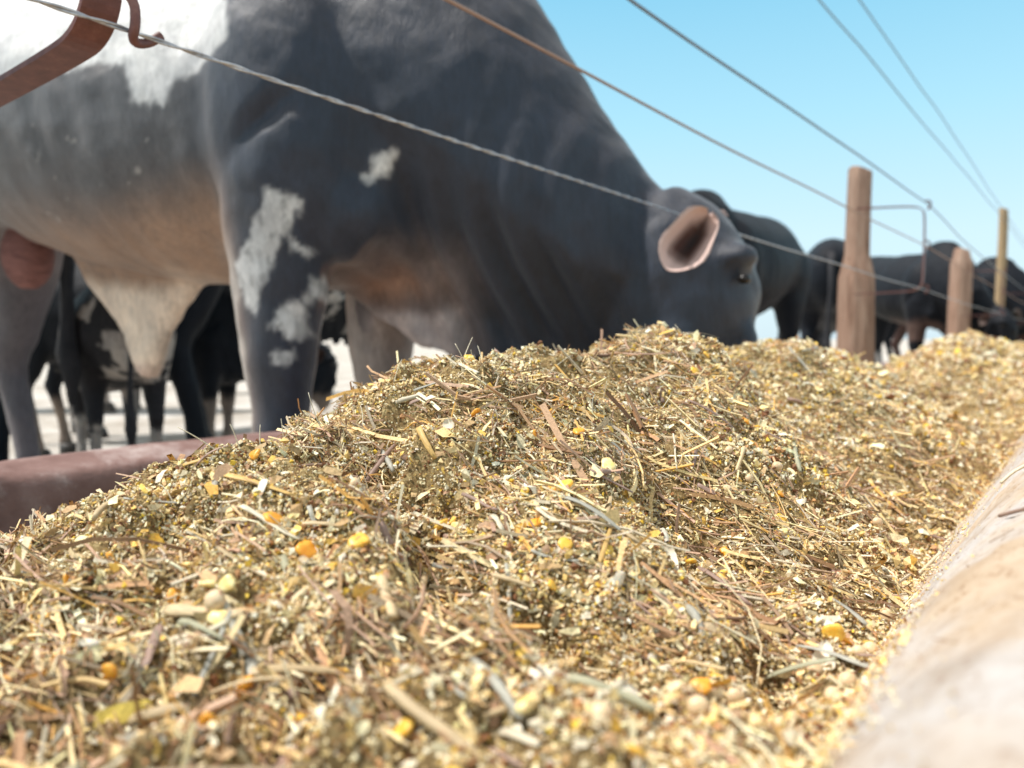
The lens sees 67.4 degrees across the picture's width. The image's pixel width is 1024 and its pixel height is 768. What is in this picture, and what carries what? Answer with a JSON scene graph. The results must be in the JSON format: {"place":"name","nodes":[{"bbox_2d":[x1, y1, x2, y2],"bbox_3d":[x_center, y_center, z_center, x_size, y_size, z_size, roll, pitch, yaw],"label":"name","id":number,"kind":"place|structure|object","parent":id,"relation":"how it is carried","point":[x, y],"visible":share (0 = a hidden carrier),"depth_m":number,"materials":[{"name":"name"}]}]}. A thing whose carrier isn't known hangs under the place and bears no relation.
{"place":"outdoors","nodes":[
{"label":"outdoors","id":0,"kind":"place"},
{"bbox_2d":[0,0,164,106],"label":"wire bracket","id":1,"kind":"object","parent":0,"point":[80,40],"visible":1,"depth_m":0.66,"materials":[{"name":"metal"}]},
{"bbox_2d":[28,0,1020,319],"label":"fence wire","id":2,"kind":"object","parent":1,"relation":"attached to","point":[162,42],"visible":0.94,"depth_m":0.80,"materials":[{"name":"metal"}]},
{"bbox_2d":[444,0,1022,302],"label":"fence wire","id":3,"kind":"object","parent":1,"relation":"attached to","point":[486,20],"visible":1,"depth_m":1.32,"materials":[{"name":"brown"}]},
{"bbox_2d":[628,0,1022,288],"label":"fence wire","id":4,"kind":"object","parent":1,"relation":"attached to","point":[666,25],"visible":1,"depth_m":1.82,"materials":[{"name":"grey"}]},
{"bbox_2d":[104,393,141,412],"bbox_3d":[-3.965,-0.525,6.835,2.678,1.522,0.676,0,3,7],"label":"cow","id":5,"kind":"object","parent":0,"point":[110,407],"depth_m":6.61},
{"bbox_2d":[9,339,1022,459],"bbox_3d":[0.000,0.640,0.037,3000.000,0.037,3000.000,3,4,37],"label":"ground","id":6,"kind":"structure","parent":0,"point":[114,424],"depth_m":6.86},
{"bbox_2d":[0,253,82,460],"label":"cow","id":7,"kind":"object","parent":6,"relation":"on","point":[70,364],"visible":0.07,"depth_m":2.78},
{"bbox_2d":[54,286,175,451],"bbox_3d":[-1.788,-0.018,3.429,0.400,0.903,1.581,-2,4,-33],"label":"cow","id":8,"kind":"object","parent":6,"relation":"on","point":[108,366],"visible":0.45,"depth_m":2.90},
{"bbox_2d":[28,261,338,455],"bbox_3d":[-1.880,-0.134,4.068,1.863,1.063,0.471,0,3,0],"label":"cow","id":9,"kind":"object","parent":6,"relation":"on","point":[217,359],"visible":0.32,"depth_m":3.93},
{"bbox_2d":[71,291,347,439],"bbox_3d":[-2.112,-0.488,5.512,2.826,1.610,0.713,-3,4,-38],"label":"cow","id":10,"kind":"object","parent":6,"relation":"on","point":[334,325],"visible":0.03,"depth_m":6.00},
{"bbox_2d":[55,253,480,439],"bbox_3d":[-0.565,-0.452,3.864,3.049,1.739,0.770,-1,4,-21],"label":"cow","id":11,"kind":"object","parent":6,"relation":"on","point":[183,374],"visible":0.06,"depth_m":3.32},
{"bbox_2d":[0,0,760,458],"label":"bull","id":12,"kind":"object","parent":6,"relation":"on","point":[154,190],"visible":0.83,"depth_m":1.52,"materials":[{"name":"black"}]},
{"bbox_2d":[0,362,1023,767],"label":"feed trough","id":13,"kind":"object","parent":6,"relation":"on","point":[974,606],"visible":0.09,"depth_m":0.20,"materials":[{"name":"red paint"}]},
{"bbox_2d":[0,319,1023,767],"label":"feed heap","id":14,"kind":"object","parent":13,"relation":"in","point":[960,397],"visible":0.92,"depth_m":0.33,"materials":[{"name":"food"}]},
{"bbox_2d":[77,638,99,645],"bbox_3d":[-0.136,0.083,0.247,0.007,0.002,0.004,1,15,-8],"label":"husk shell","id":15,"kind":"object","parent":14,"relation":"on","point":[91,642],"visible":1,"depth_m":0.25},
{"bbox_2d":[91,497,122,520],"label":"straw stalk","id":16,"kind":"object","parent":14,"relation":"on","point":[99,510],"visible":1,"depth_m":0.35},
{"bbox_2d":[99,663,117,683],"bbox_3d":[-0.127,0.091,0.241,0.008,0.006,0.003,-40,-3,16],"label":"maize kernel","id":17,"kind":"object","parent":14,"relation":"on","point":[108,670],"visible":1,"depth_m":0.24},
{"bbox_2d":[140,623,163,668],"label":"straw stalk","id":18,"kind":"object","parent":14,"relation":"on","point":[150,651],"visible":1,"depth_m":0.25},
{"bbox_2d":[147,533,164,550],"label":"maize kernel","id":19,"kind":"object","parent":14,"relation":"on","point":[155,537],"visible":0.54,"depth_m":0.35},
{"bbox_2d":[126,698,205,724],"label":"straw stalk","id":20,"kind":"object","parent":14,"relation":"on","point":[154,712],"visible":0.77,"depth_m":0.23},
{"bbox_2d":[167,588,180,602],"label":"maize kernel","id":21,"kind":"object","parent":14,"relation":"on","point":[171,592],"visible":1,"depth_m":0.28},
{"bbox_2d":[170,563,219,585],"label":"straw stalk","id":22,"kind":"object","parent":14,"relation":"on","point":[190,577],"visible":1,"depth_m":0.29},
{"bbox_2d":[186,722,206,766],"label":"straw stalk","id":23,"kind":"object","parent":14,"relation":"on","point":[201,733],"visible":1,"depth_m":0.20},
{"bbox_2d":[162,618,231,643],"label":"straw stalk","id":24,"kind":"object","parent":14,"relation":"on","point":[216,627],"visible":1,"depth_m":0.25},
{"bbox_2d":[176,618,225,639],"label":"straw stalk","id":25,"kind":"object","parent":14,"relation":"on","point":[192,622],"visible":1,"depth_m":0.25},
{"bbox_2d":[162,603,244,618],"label":"straw stalk","id":26,"kind":"object","parent":14,"relation":"on","point":[179,609],"visible":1,"depth_m":0.27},
{"bbox_2d":[198,712,218,731],"bbox_3d":[-0.081,0.090,0.203,0.007,0.006,0.002,-43,5,8],"label":"maize kernel","id":27,"kind":"object","parent":14,"relation":"on","point":[208,717],"visible":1,"depth_m":0.20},
{"bbox_2d":[200,580,218,587],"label":"maize kernel","id":28,"kind":"object","parent":14,"relation":"on","point":[209,583],"visible":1,"depth_m":0.27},
{"bbox_2d":[191,609,232,697],"bbox_3d":[-0.094,0.084,0.241,0.002,0.001,0.030,11,43,-2],"label":"straw stalk","id":29,"kind":"object","parent":14,"relation":"on","point":[203,673],"visible":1,"depth_m":0.24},
{"bbox_2d":[204,589,225,611],"bbox_3d":[-0.101,0.073,0.261,0.008,0.008,0.006,44,1,37],"label":"bean","id":30,"kind":"object","parent":14,"relation":"on","point":[214,599],"visible":1,"depth_m":0.26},
{"bbox_2d":[207,610,227,624],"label":"maize kernel","id":31,"kind":"object","parent":14,"relation":"on","point":[214,617],"visible":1,"depth_m":0.26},
{"bbox_2d":[218,574,234,591],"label":"maize kernel","id":32,"kind":"object","parent":14,"relation":"on","point":[226,582],"visible":1,"depth_m":0.27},
{"bbox_2d":[224,704,237,745],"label":"straw stalk","id":33,"kind":"object","parent":14,"relation":"on","point":[229,728],"visible":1,"depth_m":0.20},
{"bbox_2d":[224,599,248,655],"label":"straw stalk","id":34,"kind":"object","parent":14,"relation":"on","point":[236,638],"visible":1,"depth_m":0.25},
{"bbox_2d":[235,674,255,696],"bbox_3d":[-0.082,0.093,0.235,0.004,0.009,0.009,37,-20,4],"label":"maize kernel","id":35,"kind":"object","parent":14,"relation":"on","point":[245,686],"visible":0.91,"depth_m":0.23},
{"bbox_2d":[199,676,293,699],"bbox_3d":[-0.084,0.092,0.231,0.036,0.005,0.002,-17,14,1],"label":"straw stalk","id":36,"kind":"object","parent":14,"relation":"on","point":[252,679],"visible":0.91,"depth_m":0.23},
{"bbox_2d":[216,546,277,582],"bbox_3d":[-0.099,0.068,0.287,0.036,0.002,0.004,17,-1,32],"label":"straw stalk","id":37,"kind":"object","parent":14,"relation":"on","point":[224,551],"visible":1,"depth_m":0.29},
{"bbox_2d":[243,647,258,704],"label":"straw stalk","id":38,"kind":"object","parent":14,"relation":"on","point":[249,663],"visible":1,"depth_m":0.24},
{"bbox_2d":[223,473,295,495],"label":"straw stalk","id":39,"kind":"object","parent":14,"relation":"on","point":[235,476],"visible":1,"depth_m":0.34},
{"bbox_2d":[240,504,300,539],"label":"straw stalk","id":40,"kind":"object","parent":14,"relation":"on","point":[261,516],"visible":1,"depth_m":0.32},
{"bbox_2d":[261,680,281,691],"bbox_3d":[-0.073,0.092,0.234,0.005,0.002,0.008,16,-47,-43],"label":"husk shell","id":41,"kind":"object","parent":14,"relation":"on","point":[275,684],"visible":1,"depth_m":0.23},
{"bbox_2d":[263,511,282,524],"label":"maize kernel","id":42,"kind":"object","parent":14,"relation":"on","point":[268,518],"visible":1,"depth_m":0.32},
{"bbox_2d":[264,659,300,703],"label":"straw stalk","id":43,"kind":"object","parent":14,"relation":"on","point":[289,694],"visible":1,"depth_m":0.23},
{"bbox_2d":[279,553,288,570],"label":"straw stalk","id":44,"kind":"object","parent":14,"relation":"on","point":[283,560],"visible":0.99,"depth_m":0.30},
{"bbox_2d":[272,744,297,766],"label":"straw stalk","id":45,"kind":"object","parent":14,"relation":"on","point":[280,761],"visible":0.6,"depth_m":0.21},
{"bbox_2d":[289,712,306,722],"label":"maize kernel","id":46,"kind":"object","parent":14,"relation":"on","point":[299,717],"visible":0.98,"depth_m":0.23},
{"bbox_2d":[251,664,346,675],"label":"straw stalk","id":47,"kind":"object","parent":14,"relation":"on","point":[279,668],"visible":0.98,"depth_m":0.24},
{"bbox_2d":[295,540,316,557],"bbox_3d":[-0.083,0.068,0.312,0.007,0.008,0.009,3,4,40],"label":"maize kernel","id":48,"kind":"object","parent":14,"relation":"on","point":[306,548],"visible":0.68,"depth_m":0.31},
{"bbox_2d":[285,700,328,744],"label":"straw stalk","id":49,"kind":"object","parent":14,"relation":"on","point":[290,739],"visible":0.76,"depth_m":0.22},
{"bbox_2d":[297,521,350,528],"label":"straw stalk","id":50,"kind":"object","parent":14,"relation":"on","point":[318,523],"visible":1,"depth_m":0.32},
{"bbox_2d":[345,698,361,716],"bbox_3d":[-0.040,0.081,0.191,0.002,0.004,0.007,-15,-30,7],"label":"husk shell","id":51,"kind":"object","parent":14,"relation":"on","point":[352,704],"visible":1,"depth_m":0.19},
{"bbox_2d":[348,532,368,548],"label":"maize kernel","id":52,"kind":"object","parent":14,"relation":"on","point":[363,538],"visible":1,"depth_m":0.29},
{"bbox_2d":[365,443,396,480],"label":"straw stalk","id":53,"kind":"object","parent":14,"relation":"on","point":[375,468],"visible":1,"depth_m":0.43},
{"bbox_2d":[376,448,395,472],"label":"straw stalk","id":54,"kind":"object","parent":14,"relation":"on","point":[388,461],"visible":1,"depth_m":0.43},
{"bbox_2d":[376,573,397,619],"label":"straw stalk","id":55,"kind":"object","parent":14,"relation":"on","point":[390,605],"visible":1,"depth_m":0.27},
{"bbox_2d":[378,520,408,566],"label":"straw stalk","id":56,"kind":"object","parent":14,"relation":"on","point":[383,529],"visible":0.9,"depth_m":0.32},
{"bbox_2d":[393,716,413,740],"bbox_3d":[-0.029,0.091,0.202,0.008,0.002,0.006,-41,18,-7],"label":"maize kernel","id":57,"kind":"object","parent":14,"relation":"on","point":[404,728],"visible":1,"depth_m":0.20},
{"bbox_2d":[395,392,425,403],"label":"straw stalk","id":58,"kind":"object","parent":14,"relation":"on","point":[406,398],"visible":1,"depth_m":0.49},
{"bbox_2d":[418,573,427,611],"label":"straw stalk","id":59,"kind":"object","parent":14,"relation":"on","point":[423,579],"visible":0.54,"depth_m":0.32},
{"bbox_2d":[416,425,436,458],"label":"straw stalk","id":60,"kind":"object","parent":14,"relation":"on","point":[424,440],"visible":1,"depth_m":0.39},
{"bbox_2d":[383,681,493,767],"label":"straw stalk","id":61,"kind":"object","parent":14,"relation":"on","point":[401,698],"visible":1,"depth_m":0.20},
{"bbox_2d":[461,492,498,510],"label":"straw stalk","id":62,"kind":"object","parent":14,"relation":"on","point":[468,496],"visible":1,"depth_m":0.36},
{"bbox_2d":[465,654,526,721],"bbox_3d":[-0.005,0.083,0.214,0.004,0.004,0.035,27,-5,-30],"label":"straw stalk","id":63,"kind":"object","parent":14,"relation":"on","point":[499,687],"visible":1,"depth_m":0.21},
{"bbox_2d":[489,746,524,767],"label":"straw stalk","id":64,"kind":"object","parent":14,"relation":"on","point":[506,757],"visible":1,"depth_m":0.19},
{"bbox_2d":[504,563,511,621],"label":"straw stalk","id":65,"kind":"object","parent":14,"relation":"on","point":[509,593],"visible":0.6,"depth_m":0.29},
{"bbox_2d":[491,573,531,588],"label":"straw stalk","id":66,"kind":"object","parent":14,"relation":"on","point":[507,578],"visible":1,"depth_m":0.29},
{"bbox_2d":[497,727,541,746],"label":"straw stalk","id":67,"kind":"object","parent":14,"relation":"on","point":[519,735],"visible":1,"depth_m":0.20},
{"bbox_2d":[482,669,562,717],"bbox_3d":[0.004,0.085,0.209,0.025,0.003,0.003,-22,6,-19],"label":"straw stalk","id":68,"kind":"object","parent":14,"relation":"on","point":[497,711],"visible":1,"depth_m":0.20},
{"bbox_2d":[515,692,541,713],"bbox_3d":[0.004,0.084,0.203,0.009,0.003,0.008,-31,-2,-4],"label":"maize kernel","id":69,"kind":"object","parent":14,"relation":"on","point":[522,706],"visible":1,"depth_m":0.20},
{"bbox_2d":[529,668,568,679],"bbox_3d":[0.011,0.089,0.236,0.013,0.003,0.008,10,11,14],"label":"husk shell","id":70,"kind":"object","parent":14,"relation":"on","point":[536,673],"visible":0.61,"depth_m":0.23},
{"bbox_2d":[558,537,572,549],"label":"maize kernel","id":71,"kind":"object","parent":14,"relation":"on","point":[565,542],"visible":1,"depth_m":0.32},
{"bbox_2d":[528,678,624,730],"bbox_3d":[0.018,0.086,0.205,0.032,0.006,0.004,-11,24,-32],"label":"straw stalk","id":72,"kind":"object","parent":14,"relation":"on","point":[535,724],"visible":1,"depth_m":0.20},
{"bbox_2d":[551,493,621,529],"bbox_3d":[0.032,0.055,0.339,0.040,0.004,0.004,22,27,38],"label":"straw stalk","id":73,"kind":"object","parent":14,"relation":"on","point":[600,514],"visible":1,"depth_m":0.34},
{"bbox_2d":[590,700,615,720],"bbox_3d":[0.024,0.085,0.199,0.007,0.006,0.007,9,-7,-1],"label":"bean","id":74,"kind":"object","parent":14,"relation":"on","point":[602,708],"visible":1,"depth_m":0.20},
{"bbox_2d":[598,528,612,562],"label":"straw stalk","id":75,"kind":"object","parent":14,"relation":"on","point":[603,550],"visible":1,"depth_m":0.32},
{"bbox_2d":[601,457,615,469],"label":"maize kernel","id":76,"kind":"object","parent":14,"relation":"on","point":[607,462],"visible":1,"depth_m":0.41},
{"bbox_2d":[568,673,655,714],"bbox_3d":[0.027,0.085,0.211,0.025,0.004,0.004,14,-9,22],"label":"straw stalk","id":77,"kind":"object","parent":14,"relation":"on","point":[624,696],"visible":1,"depth_m":0.21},
{"bbox_2d":[589,667,635,678],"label":"straw stalk","id":78,"kind":"object","parent":14,"relation":"on","point":[602,674],"visible":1,"depth_m":0.28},
{"bbox_2d":[604,571,625,590],"bbox_3d":[0.041,0.079,0.304,0.010,0.008,0.002,-2,4,-33],"label":"husk shell","id":79,"kind":"object","parent":14,"relation":"on","point":[619,576],"visible":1,"depth_m":0.30},
{"bbox_2d":[610,714,620,732],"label":"maize kernel","id":80,"kind":"object","parent":14,"relation":"on","point":[615,725],"visible":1,"depth_m":0.20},
{"bbox_2d":[618,685,641,710],"bbox_3d":[0.032,0.086,0.210,0.010,0.006,0.002,26,-32,-1],"label":"husk shell","id":81,"kind":"object","parent":14,"relation":"on","point":[630,689],"visible":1,"depth_m":0.21},
{"bbox_2d":[627,744,646,758],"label":"maize kernel","id":82,"kind":"object","parent":14,"relation":"on","point":[635,750],"visible":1,"depth_m":0.18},
{"bbox_2d":[619,530,659,563],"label":"straw stalk","id":83,"kind":"object","parent":14,"relation":"on","point":[634,539],"visible":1,"depth_m":0.33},
{"bbox_2d":[633,755,647,767],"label":"husk shell","id":84,"kind":"object","parent":14,"relation":"on","point":[639,761],"visible":1,"depth_m":0.18},
{"bbox_2d":[662,543,678,569],"bbox_3d":[0.071,0.079,0.348,0.008,0.012,0.012,0,3,2],"label":"husk shell","id":85,"kind":"object","parent":14,"relation":"on","point":[671,552],"visible":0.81,"depth_m":0.35},
{"bbox_2d":[684,603,706,644],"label":"straw stalk","id":86,"kind":"object","parent":14,"relation":"on","point":[692,612],"visible":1,"depth_m":0.29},
{"bbox_2d":[686,695,709,715],"bbox_3d":[0.051,0.089,0.213,0.007,0.006,0.006,-5,27,5],"label":"bean","id":87,"kind":"object","parent":14,"relation":"on","point":[697,705],"visible":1,"depth_m":0.21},
{"bbox_2d":[690,677,711,694],"bbox_3d":[0.063,0.100,0.255,0.008,0.002,0.006,6,39,30],"label":"maize kernel","id":88,"kind":"object","parent":14,"relation":"on","point":[705,685],"visible":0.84,"depth_m":0.25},
{"bbox_2d":[687,399,734,428],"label":"straw stalk","id":89,"kind":"object","parent":14,"relation":"on","point":[711,411],"visible":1,"depth_m":0.54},
{"bbox_2d":[697,566,752,605],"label":"straw stalk","id":90,"kind":"object","parent":14,"relation":"on","point":[720,580],"visible":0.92,"depth_m":0.35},
{"bbox_2d":[727,688,743,703],"bbox_3d":[0.073,0.102,0.252,0.007,0.006,0.005,45,-21,-25],"label":"bean","id":91,"kind":"object","parent":14,"relation":"on","point":[735,695],"visible":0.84,"depth_m":0.25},
{"bbox_2d":[735,446,745,472],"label":"straw stalk","id":92,"kind":"object","parent":14,"relation":"on","point":[742,453],"visible":1,"depth_m":0.47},
{"bbox_2d":[790,435,801,472],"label":"straw stalk","id":93,"kind":"object","parent":14,"relation":"on","point":[797,461],"visible":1,"depth_m":0.55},
{"bbox_2d":[765,657,836,678],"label":"straw stalk","id":94,"kind":"object","parent":14,"relation":"on","point":[798,666],"visible":1,"depth_m":0.29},
{"bbox_2d":[807,664,822,675],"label":"bean","id":95,"kind":"object","parent":14,"relation":"on","point":[813,669],"visible":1,"depth_m":0.29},
{"bbox_2d":[812,640,834,673],"bbox_3d":[0.121,0.106,0.298,0.009,0.004,0.015,-18,26,27],"label":"husk shell","id":96,"kind":"object","parent":14,"relation":"on","point":[827,645],"visible":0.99,"depth_m":0.30},
{"bbox_2d":[795,644,868,667],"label":"straw stalk","id":97,"kind":"object","parent":14,"relation":"on","point":[849,659],"visible":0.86,"depth_m":0.29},
{"bbox_2d":[824,686,839,698],"bbox_3d":[0.106,0.104,0.254,0.007,0.007,0.006,37,-39,-27],"label":"bean","id":98,"kind":"object","parent":14,"relation":"on","point":[830,691],"visible":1,"depth_m":0.25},
{"bbox_2d":[821,623,844,641],"bbox_3d":[0.133,0.103,0.317,0.009,0.009,0.003,1,2,20],"label":"maize kernel","id":99,"kind":"object","parent":14,"relation":"on","point":[835,630],"visible":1,"depth_m":0.32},
{"bbox_2d":[836,671,857,685],"bbox_3d":[0.119,0.106,0.274,0.008,0.006,0.007,0,0,-41],"label":"bean","id":100,"kind":"object","parent":14,"relation":"on","point":[846,677],"visible":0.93,"depth_m":0.27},
{"bbox_2d":[832,598,867,625],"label":"straw stalk","id":101,"kind":"object","parent":14,"relation":"on","point":[860,618],"visible":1,"depth_m":0.34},
{"bbox_2d":[851,645,868,660],"bbox_3d":[0.136,0.105,0.299,0.006,0.007,0.007,-47,25,-15],"label":"bean","id":102,"kind":"object","parent":14,"relation":"on","point":[859,649],"visible":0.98,"depth_m":0.30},
{"bbox_2d":[863,641,879,653],"bbox_3d":[0.152,0.112,0.325,0.007,0.007,0.006,8,-15,31],"label":"bean","id":103,"kind":"object","parent":14,"relation":"on","point":[870,646],"visible":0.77,"depth_m":0.32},
{"bbox_2d":[918,551,942,574],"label":"stray stem","id":104,"kind":"object","parent":14,"relation":"on","point":[930,562],"visible":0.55,"depth_m":0.51,"materials":[{"name":"plant"}]},
{"bbox_2d":[998,507,1023,517],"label":"stray stem","id":105,"kind":"object","parent":13,"relation":"on","point":[1011,512],"visible":1,"depth_m":0.32,"materials":[{"name":"plant"}]},
{"bbox_2d":[999,464,1023,483],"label":"stray stem","id":106,"kind":"object","parent":13,"relation":"on","point":[1005,478],"visible":1,"depth_m":0.45,"materials":[{"name":"plant"}]},
{"bbox_2d":[691,189,810,341],"bbox_3d":[1.373,-0.392,4.844,0.663,1.498,2.625,2,4,32],"label":"cow","id":107,"kind":"object","parent":6,"relation":"on","point":[784,276],"visible":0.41,"depth_m":4.68},
{"bbox_2d":[800,238,844,349],"bbox_3d":[3.147,-0.570,7.589,0.675,1.529,2.684,1,4,22],"label":"cow","id":108,"kind":"object","parent":6,"relation":"on","point":[818,324],"visible":0.38,"depth_m":6.51},
{"bbox_2d":[836,166,874,364],"bbox_3d":[1.804,-0.355,4.036,0.190,1.578,0.228,0,3,-1],"label":"fence post","id":109,"kind":"object","parent":6,"relation":"on","point":[856,324],"visible":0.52,"depth_m":4.00,"materials":[{"name":"brown wood"}]},
{"bbox_2d":[871,241,1021,362],"bbox_3d":[4.255,-0.648,8.259,0.713,1.612,2.823,0,3,-3],"label":"cow","id":110,"kind":"object","parent":6,"relation":"on","point":[918,312],"visible":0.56,"depth_m":7.59},
{"bbox_2d":[874,257,1023,363],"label":"cow","id":111,"kind":"object","parent":6,"relation":"on","point":[1014,272],"visible":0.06,"depth_m":10.55},
{"bbox_2d":[891,324,1023,355],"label":"cow","id":112,"kind":"object","parent":6,"relation":"on","point":[899,335],"visible":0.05,"depth_m":13.85},
{"bbox_2d":[947,248,972,335],"bbox_3d":[4.141,-0.498,7.096,0.189,1.508,0.186,0,3,1],"label":"fence post","id":113,"kind":"object","parent":6,"relation":"on","point":[960,290],"visible":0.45,"depth_m":7.01,"materials":[{"name":"brown wood"}]},
{"bbox_2d":[966,268,1006,315],"bbox_3d":[4.123,-0.800,6.709,0.321,0.411,0.061,3,4,37],"label":"wire bracket","id":114,"kind":"object","parent":113,"relation":"attached to","point":[1002,292],"visible":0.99,"depth_m":6.62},
{"bbox_2d":[995,208,1007,306],"bbox_3d":[6.283,-1.082,9.899,0.118,2.348,0.115,0,3,0],"label":"fence post","id":115,"kind":"object","parent":6,"relation":"on","point":[1001,264],"visible":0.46,"depth_m":9.82,"materials":[{"name":"brown wood"}]},
{"bbox_2d":[818,0,1023,245],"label":"overhead cable","id":116,"kind":"object","parent":115,"relation":"attached to","point":[843,28],"visible":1,"depth_m":4.33,"materials":[{"name":"grey metal"}]},
{"bbox_2d":[859,0,1023,239],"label":"overhead cable","id":117,"kind":"object","parent":115,"relation":"attached to","point":[860,1],"visible":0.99,"depth_m":5.01,"materials":[{"name":"grey metal"}]},
{"bbox_2d":[537,0,1023,339],"label":"sky","id":118,"kind":"structure","parent":0,"point":[967,56],"materials":[{"name":"blue"}]},
{"bbox_2d":[853,200,931,294],"bbox_3d":[1.825,-0.647,3.686,0.326,0.434,0.061,3,4,37],"label":"wire bracket","id":119,"kind":"object","parent":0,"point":[924,243],"visible":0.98,"depth_m":3.60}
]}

